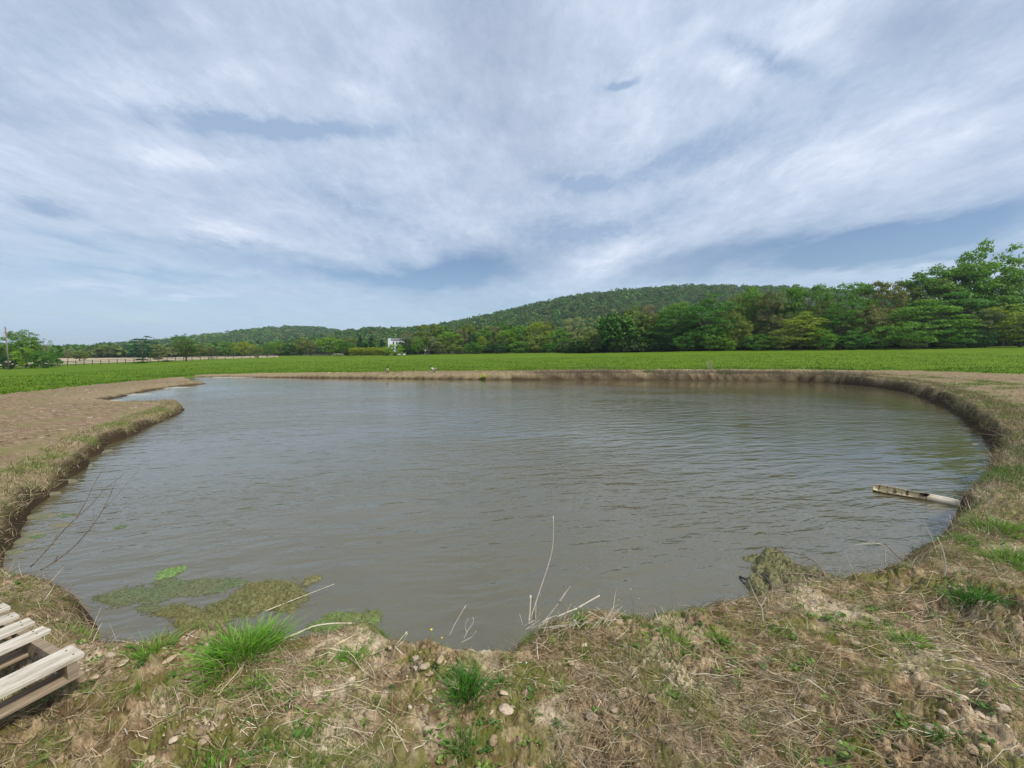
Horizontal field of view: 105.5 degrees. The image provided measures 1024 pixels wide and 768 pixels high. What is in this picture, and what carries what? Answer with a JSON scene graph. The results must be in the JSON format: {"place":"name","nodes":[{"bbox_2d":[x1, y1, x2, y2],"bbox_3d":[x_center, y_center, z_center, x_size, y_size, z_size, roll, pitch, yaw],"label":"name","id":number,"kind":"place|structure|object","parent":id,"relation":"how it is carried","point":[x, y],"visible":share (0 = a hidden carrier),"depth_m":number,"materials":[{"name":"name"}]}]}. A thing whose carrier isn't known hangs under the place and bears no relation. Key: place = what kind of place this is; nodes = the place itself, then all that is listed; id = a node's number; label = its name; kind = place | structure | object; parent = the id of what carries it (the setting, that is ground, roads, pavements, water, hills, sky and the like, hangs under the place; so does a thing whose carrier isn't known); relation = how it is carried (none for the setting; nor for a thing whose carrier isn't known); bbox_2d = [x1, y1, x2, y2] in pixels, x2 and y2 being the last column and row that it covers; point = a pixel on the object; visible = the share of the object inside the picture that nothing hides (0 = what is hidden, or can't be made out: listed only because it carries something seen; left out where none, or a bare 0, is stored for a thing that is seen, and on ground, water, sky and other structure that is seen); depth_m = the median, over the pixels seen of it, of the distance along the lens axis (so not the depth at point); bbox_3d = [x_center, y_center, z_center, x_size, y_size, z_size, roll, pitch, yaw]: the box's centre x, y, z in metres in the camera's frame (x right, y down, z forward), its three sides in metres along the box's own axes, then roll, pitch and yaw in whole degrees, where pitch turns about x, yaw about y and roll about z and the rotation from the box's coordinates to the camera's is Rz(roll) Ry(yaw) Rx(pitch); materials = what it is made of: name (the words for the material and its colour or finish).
{"place":"outdoors","nodes":[
{"label":"outdoors","id":0,"kind":"place"},
{"bbox_2d":[3,377,996,651],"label":"pond water","id":1,"kind":"structure","parent":0,"point":[417,509],"depth_m":5.90,"materials":[{"name":"liquid"}]},
{"bbox_2d":[5,450,112,554],"bbox_3d":[-7.343,1.652,6.359,0.835,0.035,6.070,-4,5,-42],"label":"algae","id":2,"kind":"object","parent":1,"relation":"on","point":[26,539],"visible":0.47,"depth_m":4.85,"materials":[{"name":"plant"}]},
{"bbox_2d":[89,575,247,614],"bbox_3d":[-3.042,1.855,3.440,1.338,0.040,0.593,0,4,0],"label":"algae","id":3,"kind":"object","parent":1,"relation":"on","point":[166,588],"visible":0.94,"depth_m":3.47,"materials":[{"name":"plant"}]},
{"bbox_2d":[152,565,186,580],"bbox_3d":[-3.324,1.831,3.795,0.284,0.037,0.289,4,6,44],"label":"algae","id":4,"kind":"object","parent":1,"relation":"on","point":[168,572],"visible":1,"depth_m":3.78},
{"bbox_2d":[150,576,310,630],"bbox_3d":[-2.362,1.844,3.277,1.216,0.084,0.674,-2,4,-26],"label":"algae","id":5,"kind":"object","parent":1,"relation":"on","point":[250,599],"visible":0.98,"depth_m":3.25,"materials":[{"name":"plant"}]},
{"bbox_2d":[304,608,384,632],"bbox_3d":[-1.300,1.877,3.064,0.658,0.048,0.409,0,4,0],"label":"algae","id":6,"kind":"object","parent":1,"relation":"on","point":[373,616],"visible":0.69,"depth_m":3.10,"materials":[{"name":"plant"}]},
{"bbox_2d":[743,545,841,595],"bbox_3d":[2.628,1.794,3.764,1.066,0.116,0.950,0,4,0],"label":"clump","id":7,"kind":"object","parent":1,"relation":"on","point":[765,560],"visible":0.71,"depth_m":3.72,"materials":[{"name":"plant"}]},
{"bbox_2d":[873,484,960,505],"bbox_3d":[6.045,1.669,5.776,1.010,0.133,0.174,4,6,43],"label":"pipe","id":8,"kind":"object","parent":1,"relation":"on","point":[914,494],"visible":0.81,"depth_m":5.83,"materials":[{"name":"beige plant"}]},
{"bbox_2d":[0,292,1023,767],"bbox_3d":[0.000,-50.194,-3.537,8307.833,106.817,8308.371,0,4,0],"label":"ground","id":9,"kind":"structure","parent":0,"point":[30,414],"depth_m":2.24,"materials":[{"name":"soil"}]},
{"bbox_2d":[0,329,44,367],"bbox_3d":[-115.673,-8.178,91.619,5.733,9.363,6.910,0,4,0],"label":"broadleaf tree","id":10,"kind":"object","parent":9,"relation":"on","point":[23,343],"visible":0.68,"depth_m":90.70,"materials":[{"name":"green plant"}]},
{"bbox_2d":[9,347,44,368],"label":"broadleaf tree","id":11,"kind":"object","parent":9,"relation":"on","point":[14,353],"visible":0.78,"depth_m":85.17,"materials":[{"name":"green plant"}]},
{"bbox_2d":[0,574,74,634],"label":"brush","id":12,"kind":"object","parent":9,"relation":"on","point":[39,603],"visible":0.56,"depth_m":2.80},
{"bbox_2d":[0,603,84,719],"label":"wooden pallet","id":13,"kind":"object","parent":9,"relation":"on","point":[62,663],"visible":1,"depth_m":1.96,"materials":[{"name":"wood"}]},
{"bbox_2d":[27,349,64,367],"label":"broadleaf tree","id":14,"kind":"object","parent":9,"relation":"on","point":[44,359],"visible":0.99,"depth_m":85.36,"materials":[{"name":"green plant"}]},
{"bbox_2d":[30,467,121,567],"bbox_3d":[-3.450,1.061,3.090,0.822,0.820,0.009,0,4,0],"label":"bare branch","id":15,"kind":"object","parent":9,"relation":"on","point":[75,518],"visible":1,"depth_m":3.09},
{"bbox_2d":[40,470,138,569],"bbox_3d":[-3.400,1.097,3.100,0.759,0.793,0.090,-1,4,-7],"label":"bare branch","id":16,"kind":"object","parent":9,"relation":"on","point":[55,560],"visible":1,"depth_m":3.10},
{"bbox_2d":[125,336,161,360],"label":"pine tree","id":17,"kind":"object","parent":9,"relation":"on","point":[143,353],"visible":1,"depth_m":107.35,"materials":[{"name":"green plant"}]},
{"bbox_2d":[102,622,192,677],"bbox_3d":[-2.153,1.578,2.279,0.450,0.157,0.468,0,4,0],"label":"grass tuft","id":18,"kind":"object","parent":9,"relation":"on","point":[151,649],"visible":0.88,"depth_m":2.32,"materials":[{"name":"plant"}]},
{"bbox_2d":[2,339,305,357],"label":"forest","id":19,"kind":"object","parent":9,"relation":"on","point":[103,350],"visible":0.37,"depth_m":263.93,"materials":[{"name":"plant"}]},
{"bbox_2d":[34,354,274,367],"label":"rail fence","id":20,"kind":"object","parent":9,"relation":"on","point":[158,359],"visible":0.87,"depth_m":107.83,"materials":[{"name":"brown wood"}]},
{"bbox_2d":[170,338,197,356],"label":"broadleaf tree","id":21,"kind":"object","parent":9,"relation":"on","point":[182,353],"visible":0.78,"depth_m":111.77,"materials":[{"name":"green plant"}]},
{"bbox_2d":[169,333,200,360],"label":"broadleaf tree","id":22,"kind":"object","parent":9,"relation":"on","point":[182,344],"visible":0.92,"depth_m":110.67,"materials":[{"name":"green plant"}]},
{"bbox_2d":[217,341,238,356],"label":"broadleaf tree","id":23,"kind":"object","parent":9,"relation":"on","point":[226,348],"visible":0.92,"depth_m":188.12,"materials":[{"name":"green plant"}]},
{"bbox_2d":[95,325,383,345],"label":"forest","id":24,"kind":"object","parent":9,"relation":"on","point":[264,334],"visible":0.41,"depth_m":688.85,"materials":[{"name":"plant"}]},
{"bbox_2d":[160,605,322,713],"bbox_3d":[-1.567,1.528,2.302,0.822,0.275,0.857,4,6,43],"label":"grass tuft","id":25,"kind":"object","parent":9,"relation":"on","point":[224,652],"visible":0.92,"depth_m":2.23,"materials":[{"name":"plant"}]},
{"bbox_2d":[184,609,313,675],"bbox_3d":[-1.549,1.586,2.348,0.705,0.280,0.651,0,4,0],"label":"grass tuft","id":26,"kind":"object","parent":9,"relation":"on","point":[273,626],"visible":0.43,"depth_m":2.40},
{"bbox_2d":[217,661,295,705],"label":"grass tuft","id":27,"kind":"object","parent":9,"relation":"on","point":[250,683],"visible":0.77,"depth_m":2.04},
{"bbox_2d":[299,340,319,355],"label":"broadleaf tree","id":28,"kind":"object","parent":9,"relation":"on","point":[311,344],"visible":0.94,"depth_m":168.11,"materials":[{"name":"green plant"}]},
{"bbox_2d":[314,337,344,355],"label":"broadleaf tree","id":29,"kind":"object","parent":9,"relation":"on","point":[324,343],"visible":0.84,"depth_m":148.25,"materials":[{"name":"green plant"}]},
{"bbox_2d":[330,640,376,671],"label":"grass tuft","id":30,"kind":"object","parent":9,"relation":"on","point":[357,659],"visible":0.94,"depth_m":2.29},
{"bbox_2d":[348,347,391,355],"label":"hedge","id":31,"kind":"object","parent":9,"relation":"on","point":[365,351],"visible":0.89,"depth_m":140.42,"materials":[{"name":"green plant"}]},
{"bbox_2d":[413,324,445,353],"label":"broadleaf tree","id":32,"kind":"object","parent":9,"relation":"on","point":[421,328],"visible":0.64,"depth_m":153.44,"materials":[{"name":"green plant"}]},
{"bbox_2d":[424,336,449,353],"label":"broadleaf tree","id":33,"kind":"object","parent":9,"relation":"on","point":[436,349],"visible":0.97,"depth_m":146.51,"materials":[{"name":"green plant"}]},
{"bbox_2d":[437,331,463,353],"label":"broadleaf tree","id":34,"kind":"object","parent":9,"relation":"on","point":[446,337],"visible":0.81,"depth_m":149.26,"materials":[{"name":"green plant"}]},
{"bbox_2d":[414,646,510,734],"bbox_3d":[-0.259,1.571,2.014,0.529,0.187,0.507,0,4,0],"label":"grass tuft","id":35,"kind":"object","parent":9,"relation":"on","point":[463,687],"visible":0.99,"depth_m":2.03,"materials":[{"name":"plant"}]},
{"bbox_2d":[329,324,597,355],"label":"forest","id":36,"kind":"object","parent":9,"relation":"on","point":[377,342],"visible":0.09,"depth_m":173.06,"materials":[{"name":"plant"}]},
{"bbox_2d":[418,709,510,767],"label":"grass tuft","id":37,"kind":"object","parent":9,"relation":"on","point":[462,745],"visible":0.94,"depth_m":1.78,"materials":[{"name":"plant"}]},
{"bbox_2d":[495,330,516,352],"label":"broadleaf tree","id":38,"kind":"object","parent":9,"relation":"on","point":[504,333],"visible":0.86,"depth_m":147.76,"materials":[{"name":"green plant"}]},
{"bbox_2d":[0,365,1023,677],"bbox_3d":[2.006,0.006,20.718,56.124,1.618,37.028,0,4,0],"label":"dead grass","id":39,"kind":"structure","parent":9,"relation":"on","point":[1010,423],"depth_m":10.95,"materials":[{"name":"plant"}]},
{"bbox_2d":[0,352,1023,508],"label":"grass","id":40,"kind":"structure","parent":9,"relation":"on","point":[997,469],"depth_m":38.45,"materials":[{"name":"plant"}]},
{"bbox_2d":[0,461,1023,767],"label":"weeds","id":41,"kind":"object","parent":9,"relation":"on","point":[456,749],"visible":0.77,"depth_m":1.89,"materials":[{"name":"green plant"}]},
{"bbox_2d":[0,447,1023,767],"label":"straw","id":42,"kind":"object","parent":9,"relation":"on","point":[608,761],"depth_m":2.01,"materials":[{"name":"plant"}]},
{"bbox_2d":[0,371,1023,767],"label":"soil crumbs","id":43,"kind":"object","parent":9,"relation":"on","point":[506,709],"visible":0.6,"depth_m":1.97,"materials":[{"name":"soil"}]},
{"bbox_2d":[509,326,528,348],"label":"broadleaf tree","id":44,"kind":"object","parent":9,"relation":"on","point":[519,335],"visible":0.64,"depth_m":149.29,"materials":[{"name":"green plant"}]},
{"bbox_2d":[520,334,552,352],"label":"broadleaf tree","id":45,"kind":"object","parent":9,"relation":"on","point":[534,349],"visible":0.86,"depth_m":139.91,"materials":[{"name":"green plant"}]},
{"bbox_2d":[526,322,552,352],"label":"broadleaf tree","id":46,"kind":"object","parent":9,"relation":"on","point":[536,328],"visible":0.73,"depth_m":147.30,"materials":[{"name":"green plant"}]},
{"bbox_2d":[545,328,572,352],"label":"broadleaf tree","id":47,"kind":"object","parent":9,"relation":"on","point":[564,334],"visible":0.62,"depth_m":138.03,"materials":[{"name":"green plant"}]},
{"bbox_2d":[520,605,623,630],"bbox_3d":[0.393,1.485,2.497,0.690,0.133,0.146,0,4,-5],"label":"stalk heap","id":48,"kind":"object","parent":9,"relation":"on","point":[574,624],"visible":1,"depth_m":2.49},
{"bbox_2d":[560,316,586,342],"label":"broadleaf tree","id":49,"kind":"object","parent":9,"relation":"on","point":[568,327],"visible":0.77,"depth_m":142.55,"materials":[{"name":"green plant"}]},
{"bbox_2d":[546,601,607,631],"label":"grass tuft","id":50,"kind":"object","parent":9,"relation":"on","point":[581,620],"visible":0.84,"depth_m":2.56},
{"bbox_2d":[268,283,911,353],"bbox_3d":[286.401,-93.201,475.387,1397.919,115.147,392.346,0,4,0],"label":"forest","id":51,"kind":"object","parent":9,"relation":"on","point":[613,302],"visible":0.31,"depth_m":496.43,"materials":[{"name":"plant"}]},
{"bbox_2d":[636,327,674,343],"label":"broadleaf tree","id":52,"kind":"object","parent":9,"relation":"on","point":[645,338],"visible":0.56,"depth_m":112.10,"materials":[{"name":"green plant"}]},
{"bbox_2d":[646,315,695,351],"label":"broadleaf tree","id":53,"kind":"object","parent":9,"relation":"on","point":[662,324],"visible":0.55,"depth_m":109.89,"materials":[{"name":"green plant"}]},
{"bbox_2d":[654,302,706,340],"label":"broadleaf tree","id":54,"kind":"object","parent":9,"relation":"on","point":[671,309],"visible":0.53,"depth_m":111.23,"materials":[{"name":"green plant"}]},
{"bbox_2d":[651,619,710,669],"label":"grass tuft","id":55,"kind":"object","parent":9,"relation":"on","point":[674,640],"visible":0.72,"depth_m":2.43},
{"bbox_2d":[672,335,697,350],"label":"bush","id":56,"kind":"object","parent":9,"relation":"on","point":[682,347],"visible":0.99,"depth_m":101.72,"materials":[{"name":"green plant"}]},
{"bbox_2d":[695,328,728,350],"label":"broadleaf tree","id":57,"kind":"object","parent":9,"relation":"on","point":[713,346],"visible":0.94,"depth_m":98.82,"materials":[{"name":"green plant"}]},
{"bbox_2d":[678,292,749,350],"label":"maple tree","id":58,"kind":"object","parent":9,"relation":"on","point":[702,317],"visible":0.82,"depth_m":101.83,"materials":[{"name":"green plant"}]},
{"bbox_2d":[695,620,750,651],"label":"grass tuft","id":59,"kind":"object","parent":9,"relation":"on","point":[715,637],"visible":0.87,"depth_m":2.43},
{"bbox_2d":[717,337,739,350],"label":"bush","id":60,"kind":"object","parent":9,"relation":"on","point":[727,343],"visible":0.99,"depth_m":97.03,"materials":[{"name":"green plant"}]},
{"bbox_2d":[718,296,755,336],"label":"broadleaf tree","id":61,"kind":"object","parent":9,"relation":"on","point":[734,300],"visible":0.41,"depth_m":108.09,"materials":[{"name":"green plant"}]},
{"bbox_2d":[720,312,754,349],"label":"broadleaf tree","id":62,"kind":"object","parent":9,"relation":"on","point":[748,330],"visible":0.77,"depth_m":98.30,"materials":[{"name":"green plant"}]},
{"bbox_2d":[736,285,761,335],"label":"broadleaf tree","id":63,"kind":"object","parent":9,"relation":"on","point":[748,289],"visible":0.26,"depth_m":110.05,"materials":[{"name":"green plant"}]},
{"bbox_2d":[737,289,775,336],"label":"broadleaf tree","id":64,"kind":"object","parent":9,"relation":"on","point":[750,295],"visible":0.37,"depth_m":106.71,"materials":[{"name":"green plant"}]},
{"bbox_2d":[742,334,776,350],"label":"bush","id":65,"kind":"object","parent":9,"relation":"on","point":[758,347],"visible":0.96,"depth_m":93.44,"materials":[{"name":"green plant"}]},
{"bbox_2d":[748,295,788,340],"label":"broadleaf tree","id":66,"kind":"object","parent":9,"relation":"on","point":[754,320],"visible":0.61,"depth_m":103.67,"materials":[{"name":"green plant"}]},
{"bbox_2d":[756,289,792,349],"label":"broadleaf tree","id":67,"kind":"object","parent":9,"relation":"on","point":[769,300],"visible":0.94,"depth_m":102.21,"materials":[{"name":"green plant"}]},
{"bbox_2d":[763,329,795,350],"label":"bush","id":68,"kind":"object","parent":9,"relation":"on","point":[776,334],"visible":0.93,"depth_m":92.40,"materials":[{"name":"green plant"}]},
{"bbox_2d":[768,284,808,337],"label":"broadleaf tree","id":69,"kind":"object","parent":9,"relation":"on","point":[788,289],"visible":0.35,"depth_m":104.27,"materials":[{"name":"green plant"}]},
{"bbox_2d":[554,333,1023,352],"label":"undergrowth","id":70,"kind":"object","parent":9,"relation":"on","point":[596,346],"visible":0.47,"depth_m":108.18,"materials":[{"name":"plant"}]},
{"bbox_2d":[779,311,832,349],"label":"broadleaf tree","id":71,"kind":"object","parent":9,"relation":"on","point":[798,321],"visible":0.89,"depth_m":92.19,"materials":[{"name":"green plant"}]},
{"bbox_2d":[590,307,1023,349],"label":"forest","id":72,"kind":"object","parent":9,"relation":"on","point":[614,329],"visible":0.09,"depth_m":112.31,"materials":[{"name":"plant"}]},
{"bbox_2d":[780,283,842,335],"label":"broadleaf tree","id":73,"kind":"object","parent":9,"relation":"on","point":[798,294],"visible":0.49,"depth_m":101.42,"materials":[{"name":"green plant"}]},
{"bbox_2d":[803,300,841,337],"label":"broadleaf tree","id":74,"kind":"object","parent":9,"relation":"on","point":[817,309],"visible":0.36,"depth_m":98.45,"materials":[{"name":"green plant"}]},
{"bbox_2d":[807,328,841,349],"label":"bush","id":75,"kind":"object","parent":9,"relation":"on","point":[822,339],"visible":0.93,"depth_m":88.69,"materials":[{"name":"green plant"}]},
{"bbox_2d":[813,299,872,349],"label":"broadleaf tree","id":76,"kind":"object","parent":9,"relation":"on","point":[839,320],"visible":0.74,"depth_m":90.93,"materials":[{"name":"green plant"}]},
{"bbox_2d":[825,281,879,331],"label":"broadleaf tree","id":77,"kind":"object","parent":9,"relation":"on","point":[861,287],"visible":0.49,"depth_m":97.34,"materials":[{"name":"green plant"}]},
{"bbox_2d":[837,329,873,349],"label":"bush","id":78,"kind":"object","parent":9,"relation":"on","point":[854,335],"visible":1,"depth_m":86.78,"materials":[{"name":"green plant"}]},
{"bbox_2d":[839,304,891,348],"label":"broadleaf tree","id":79,"kind":"object","parent":9,"relation":"on","point":[881,318],"visible":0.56,"depth_m":89.39,"materials":[{"name":"green plant"}]},
{"bbox_2d":[856,280,915,347],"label":"broadleaf tree","id":80,"kind":"object","parent":9,"relation":"on","point":[884,288],"visible":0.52,"depth_m":95.60,"materials":[{"name":"green plant"}]},
{"bbox_2d":[865,324,910,349],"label":"bush","id":81,"kind":"object","parent":9,"relation":"on","point":[885,343],"visible":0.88,"depth_m":85.78,"materials":[{"name":"green plant"}]},
{"bbox_2d":[882,280,916,347],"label":"tree","id":82,"kind":"object","parent":9,"relation":"on","point":[908,287],"visible":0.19,"depth_m":101.53,"materials":[{"name":"plant"}]},
{"bbox_2d":[884,321,942,348],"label":"bush","id":83,"kind":"object","parent":9,"relation":"on","point":[925,334],"visible":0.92,"depth_m":82.48,"materials":[{"name":"green plant"}]},
{"bbox_2d":[875,622,955,665],"bbox_3d":[2.300,1.482,2.232,0.300,0.105,0.367,-4,5,-42],"label":"grass tuft","id":84,"kind":"object","parent":9,"relation":"on","point":[903,637],"visible":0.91,"depth_m":2.25,"materials":[{"name":"plant"}]},
{"bbox_2d":[877,275,958,332],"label":"broadleaf tree","id":85,"kind":"object","parent":9,"relation":"on","point":[915,283],"visible":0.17,"depth_m":99.22,"materials":[{"name":"green plant"}]},
{"bbox_2d":[900,276,957,329],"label":"broadleaf tree","id":86,"kind":"object","parent":9,"relation":"on","point":[920,288],"visible":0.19,"depth_m":97.29,"materials":[{"name":"green plant"}]},
{"bbox_2d":[873,298,987,347],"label":"maple tree","id":87,"kind":"object","parent":9,"relation":"on","point":[945,309],"visible":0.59,"depth_m":86.86,"materials":[{"name":"green plant"}]},
{"bbox_2d":[908,720,992,756],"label":"grass tuft","id":88,"kind":"object","parent":9,"relation":"on","point":[939,737],"visible":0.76,"depth_m":1.66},
{"bbox_2d":[904,263,997,329],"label":"broadleaf tree","id":89,"kind":"object","parent":9,"relation":"on","point":[944,271],"visible":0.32,"depth_m":96.19,"materials":[{"name":"green plant"}]},
{"bbox_2d":[920,327,981,347],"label":"bush","id":90,"kind":"object","parent":9,"relation":"on","point":[952,339],"visible":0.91,"depth_m":82.36,"materials":[{"name":"green plant"}]},
{"bbox_2d":[924,531,994,547],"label":"grass tuft","id":91,"kind":"object","parent":9,"relation":"on","point":[961,538],"visible":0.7,"depth_m":3.54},
{"bbox_2d":[905,291,1016,346],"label":"maple tree","id":92,"kind":"object","parent":9,"relation":"on","point":[974,302],"visible":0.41,"depth_m":89.93,"materials":[{"name":"green plant"}]},
{"bbox_2d":[913,572,1023,633],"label":"grass tuft","id":93,"kind":"object","parent":9,"relation":"on","point":[963,596],"visible":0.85,"depth_m":2.47,"materials":[{"name":"plant"}]},
{"bbox_2d":[930,261,1023,331],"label":"broadleaf tree","id":94,"kind":"object","parent":9,"relation":"on","point":[1002,298],"visible":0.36,"depth_m":93.67,"materials":[{"name":"green plant"}]},
{"bbox_2d":[956,330,998,347],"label":"bush","id":95,"kind":"object","parent":9,"relation":"on","point":[981,344],"visible":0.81,"depth_m":82.60,"materials":[{"name":"green plant"}]},
{"bbox_2d":[932,508,1023,543],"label":"grass tuft","id":96,"kind":"object","parent":9,"relation":"on","point":[1018,529],"visible":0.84,"depth_m":3.68,"materials":[{"name":"plant"}]},
{"bbox_2d":[942,238,1023,324],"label":"broadleaf tree","id":97,"kind":"object","parent":9,"relation":"on","point":[1013,260],"visible":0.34,"depth_m":95.28,"materials":[{"name":"green plant"}]},
{"bbox_2d":[952,537,1023,574],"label":"grass tuft","id":98,"kind":"object","parent":9,"relation":"on","point":[1005,553],"visible":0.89,"depth_m":3.15,"materials":[{"name":"plant"}]},
{"bbox_2d":[969,309,1008,347],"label":"tree","id":99,"kind":"object","parent":9,"relation":"on","point":[988,322],"visible":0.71,"depth_m":84.57,"materials":[{"name":"plant"}]},
{"bbox_2d":[959,293,1023,345],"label":"broadleaf tree","id":100,"kind":"object","parent":9,"relation":"on","point":[1002,343],"visible":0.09,"depth_m":94.27,"materials":[{"name":"green plant"}]},
{"bbox_2d":[975,304,1023,346],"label":"broadleaf tree","id":101,"kind":"object","parent":9,"relation":"on","point":[1020,337],"visible":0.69,"depth_m":83.59,"materials":[{"name":"green plant"}]},
{"bbox_2d":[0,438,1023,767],"bbox_3d":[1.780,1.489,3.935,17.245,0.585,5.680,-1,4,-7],"label":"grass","id":102,"kind":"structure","parent":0,"point":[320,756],"depth_m":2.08,"materials":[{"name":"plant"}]},
{"bbox_2d":[0,0,1023,345],"label":"sky","id":103,"kind":"structure","parent":0,"point":[168,168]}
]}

